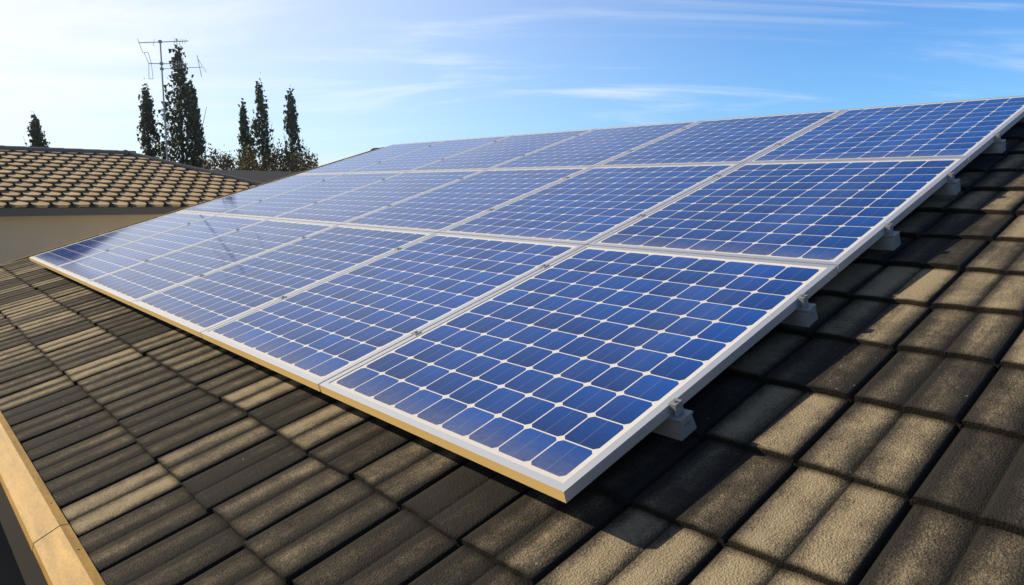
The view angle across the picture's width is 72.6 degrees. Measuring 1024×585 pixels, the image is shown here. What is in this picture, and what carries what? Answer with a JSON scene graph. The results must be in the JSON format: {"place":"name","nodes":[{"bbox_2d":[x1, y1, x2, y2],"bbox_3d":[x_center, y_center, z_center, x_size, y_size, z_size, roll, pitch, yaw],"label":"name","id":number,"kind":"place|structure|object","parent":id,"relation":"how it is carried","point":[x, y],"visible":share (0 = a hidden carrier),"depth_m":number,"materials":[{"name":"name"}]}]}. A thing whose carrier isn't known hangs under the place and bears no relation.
{"place":"outdoors","nodes":[
{"label":"outdoors","id":0,"kind":"place"},
{"bbox_2d":[0,522,25,584],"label":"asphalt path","id":1,"kind":"structure","parent":0,"point":[10,573],"depth_m":7.71,"materials":[{"name":"black asphalt"}]},
{"bbox_2d":[0,151,249,264],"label":"neighbour house","id":2,"kind":"structure","parent":0,"point":[30,229],"depth_m":12.14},
{"bbox_2d":[0,149,256,207],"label":"neighbour roof tiles","id":3,"kind":"object","parent":2,"relation":"attached to","point":[176,198],"visible":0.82,"depth_m":13.66,"materials":[{"name":"brown tile"}]},
{"bbox_2d":[0,145,262,184],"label":"neighbour ridge caps","id":4,"kind":"object","parent":3,"relation":"on","point":[136,155],"visible":0.26,"depth_m":15.57,"materials":[{"name":"brown tile"}]},
{"bbox_2d":[138,38,204,159],"bbox_3d":[-8.032,-4.237,16.656,1.589,3.534,0.079,0,8,-1],"label":"tv antenna","id":5,"kind":"object","parent":2,"relation":"attached to","point":[161,63],"visible":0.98,"depth_m":16.49,"materials":[{"name":"silver metal"}]},
{"bbox_2d":[207,169,298,182],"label":"roof","id":6,"kind":"structure","parent":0,"point":[263,176],"depth_m":28.12,"materials":[{"name":"paint"}]},
{"bbox_2d":[0,0,1023,169],"label":"sky","id":7,"kind":"structure","parent":0,"point":[363,75],"materials":[{"name":"blue"}]},
{"label":"ground","id":8,"kind":"structure","parent":0,"visible":0},
{"bbox_2d":[23,112,49,146],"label":"cypress tree","id":9,"kind":"object","parent":8,"relation":"on","point":[36,134],"visible":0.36,"depth_m":76.94,"materials":[{"name":"green plant"}]},
{"bbox_2d":[136,78,163,158],"bbox_3d":[-26.263,-9.210,50.932,2.225,12.467,2.485,4,9,24],"label":"cypress tree","id":10,"kind":"object","parent":8,"relation":"on","point":[147,122],"visible":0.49,"depth_m":50.21,"materials":[{"name":"green plant"}]},
{"bbox_2d":[157,38,206,166],"bbox_3d":[-22.993,-10.288,48.878,3.302,14.443,3.373,-7,11,-42],"label":"cypress tree","id":11,"kind":"object","parent":8,"relation":"on","point":[179,138],"visible":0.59,"depth_m":48.34,"materials":[{"name":"green plant"}]},
{"bbox_2d":[184,75,211,167],"bbox_3d":[-22.767,-9.291,50.319,1.973,12.458,2.135,-7,11,-42],"label":"cypress tree","id":12,"kind":"object","parent":8,"relation":"on","point":[192,90],"visible":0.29,"depth_m":49.80,"materials":[{"name":"green plant"}]},
{"bbox_2d":[194,149,216,169],"bbox_3d":[-21.436,-6.538,48.765,4.095,6.870,4.814,-7,11,-42],"label":"shrub","id":13,"kind":"object","parent":8,"relation":"on","point":[205,162],"visible":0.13,"depth_m":48.56,"materials":[{"name":"green plant"}]},
{"bbox_2d":[197,144,231,169],"bbox_3d":[-19.597,-6.140,45.545,4.338,7.038,4.604,3,8,13],"label":"shrub","id":14,"kind":"object","parent":8,"relation":"on","point":[213,160],"visible":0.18,"depth_m":45.09,"materials":[{"name":"green plant"}]},
{"bbox_2d":[208,143,246,169],"bbox_3d":[-19.522,-6.532,47.853,4.670,7.157,3.989,-7,11,-42],"label":"shrub","id":15,"kind":"object","parent":8,"relation":"on","point":[230,163],"visible":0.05,"depth_m":47.27,"materials":[{"name":"green plant"}]},
{"bbox_2d":[236,98,254,170],"bbox_3d":[-21.826,-10.059,57.205,1.813,11.406,1.730,0,8,-5],"label":"cypress tree","id":16,"kind":"object","parent":8,"relation":"on","point":[242,122],"visible":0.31,"depth_m":56.52,"materials":[{"name":"green plant"}]},
{"bbox_2d":[230,142,267,170],"bbox_3d":[-16.765,-5.982,44.557,4.215,7.063,4.734,-7,11,-42],"label":"shrub","id":17,"kind":"object","parent":8,"relation":"on","point":[240,161],"visible":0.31,"depth_m":44.07,"materials":[{"name":"green plant"}]},
{"bbox_2d":[242,72,274,170],"bbox_3d":[-20.141,-10.456,55.668,2.696,14.200,2.766,-7,11,-42],"label":"cypress tree","id":18,"kind":"object","parent":8,"relation":"on","point":[262,119],"visible":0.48,"depth_m":54.97,"materials":[{"name":"green plant"}]},
{"bbox_2d":[251,147,300,171],"bbox_3d":[-15.977,-6.269,46.985,4.756,6.948,4.770,-7,11,-42],"label":"shrub","id":19,"kind":"object","parent":8,"relation":"on","point":[264,163],"visible":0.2,"depth_m":46.44,"materials":[{"name":"green plant"}]},
{"bbox_2d":[254,139,304,171],"bbox_3d":[-15.449,-6.566,47.217,4.613,7.480,5.005,2,8,7],"label":"shrub","id":20,"kind":"object","parent":8,"relation":"on","point":[280,158],"visible":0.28,"depth_m":46.60,"materials":[{"name":"green plant"}]},
{"bbox_2d":[281,84,305,171],"bbox_3d":[-17.977,-10.452,57.256,2.459,12.891,2.462,-7,11,-42],"label":"cypress tree","id":21,"kind":"object","parent":8,"relation":"on","point":[291,125],"visible":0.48,"depth_m":56.63,"materials":[{"name":"green plant"}]},
{"bbox_2d":[274,141,317,171],"bbox_3d":[-15.211,-7.024,50.083,4.676,7.569,4.405,2,8,11],"label":"shrub","id":22,"kind":"object","parent":8,"relation":"on","point":[301,153],"visible":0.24,"depth_m":49.85,"materials":[{"name":"green plant"}]},
{"bbox_2d":[297,154,321,171],"bbox_3d":[-15.006,-7.092,52.420,4.387,7.040,4.434,-7,11,-42],"label":"shrub","id":23,"kind":"object","parent":8,"relation":"on","point":[316,165],"visible":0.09,"depth_m":51.88,"materials":[{"name":"green plant"}]},
{"bbox_2d":[1,151,1011,581],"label":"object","id":24,"kind":"object","parent":8,"relation":"on","point":[247,189],"visible":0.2,"depth_m":10.62,"materials":[{"name":"beige"}]},
{"bbox_2d":[0,411,105,584],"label":"roof fascia board","id":25,"kind":"object","parent":24,"relation":"attached to","point":[46,546],"visible":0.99,"depth_m":2.82,"materials":[{"name":"beige paint"}]},
{"bbox_2d":[0,121,1023,584],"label":"roof tiles","id":26,"kind":"object","parent":24,"relation":"on","point":[840,437],"visible":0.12,"depth_m":2.48,"materials":[{"name":"tile"}]},
{"bbox_2d":[29,95,1023,502],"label":"solar panel array","id":27,"kind":"object","parent":26,"relation":"on","point":[565,315],"visible":1,"depth_m":4.18,"materials":[{"name":"blue glass"}]}
]}

